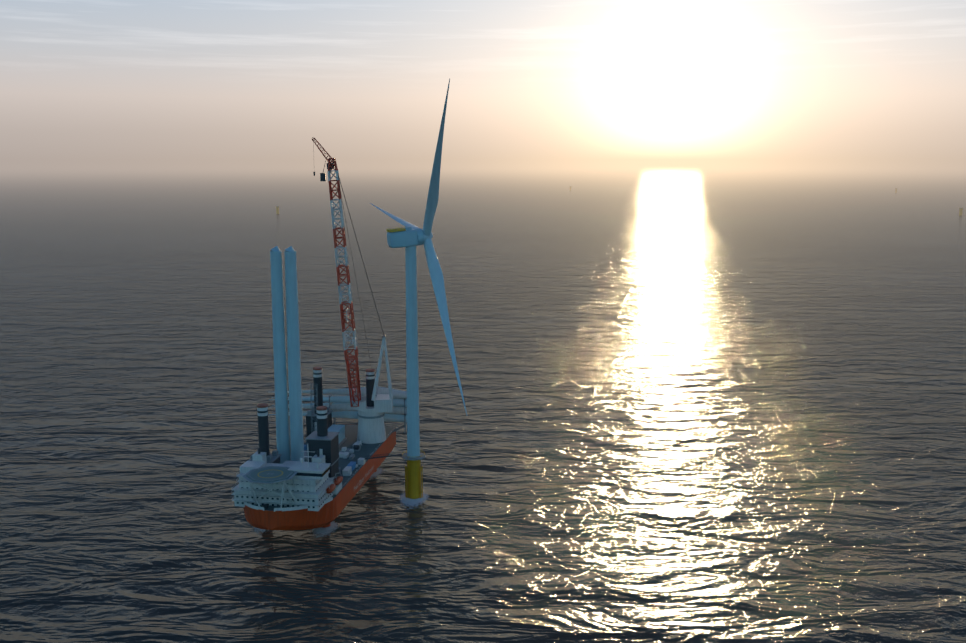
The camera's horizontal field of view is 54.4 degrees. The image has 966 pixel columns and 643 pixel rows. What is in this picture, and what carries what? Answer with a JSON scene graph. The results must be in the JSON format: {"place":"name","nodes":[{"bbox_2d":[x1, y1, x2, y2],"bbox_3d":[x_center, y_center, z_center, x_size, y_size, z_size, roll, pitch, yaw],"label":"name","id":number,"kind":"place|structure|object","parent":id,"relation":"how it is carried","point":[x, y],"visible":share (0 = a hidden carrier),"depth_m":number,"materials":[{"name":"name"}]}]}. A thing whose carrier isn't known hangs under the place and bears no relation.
{"place":"outdoors","nodes":[
{"label":"outdoors","id":0,"kind":"place"},
{"bbox_2d":[0,161,965,642],"bbox_3d":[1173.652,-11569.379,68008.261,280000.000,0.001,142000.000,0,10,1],"label":"sea","id":1,"kind":"structure","parent":0,"point":[714,401],"depth_m":634.26,"materials":[{"name":"liquid"}]},
{"bbox_2d":[231,246,406,529],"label":"jack up vessel","id":2,"kind":"object","parent":1,"relation":"in","point":[322,474],"visible":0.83,"depth_m":414.75,"materials":[{"name":"white paint"}]},
{"bbox_2d":[312,137,392,443],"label":"crane","id":3,"kind":"object","parent":2,"relation":"on","point":[371,427],"visible":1,"depth_m":475.78,"materials":[{"name":"white paint"}]},
{"bbox_2d":[253,468,427,537],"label":"sea foam","id":4,"kind":"object","parent":1,"relation":"on","point":[407,501],"visible":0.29,"depth_m":441.22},
{"bbox_2d":[370,79,466,498],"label":"wind turbine","id":5,"kind":"object","parent":1,"relation":"on","point":[409,237],"visible":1,"depth_m":431.26,"materials":[{"name":"grey metal"}]},
{"bbox_2d":[0,0,965,160],"label":"sky","id":6,"kind":"structure","parent":0,"point":[81,80],"materials":[{"name":"white"}]}
]}

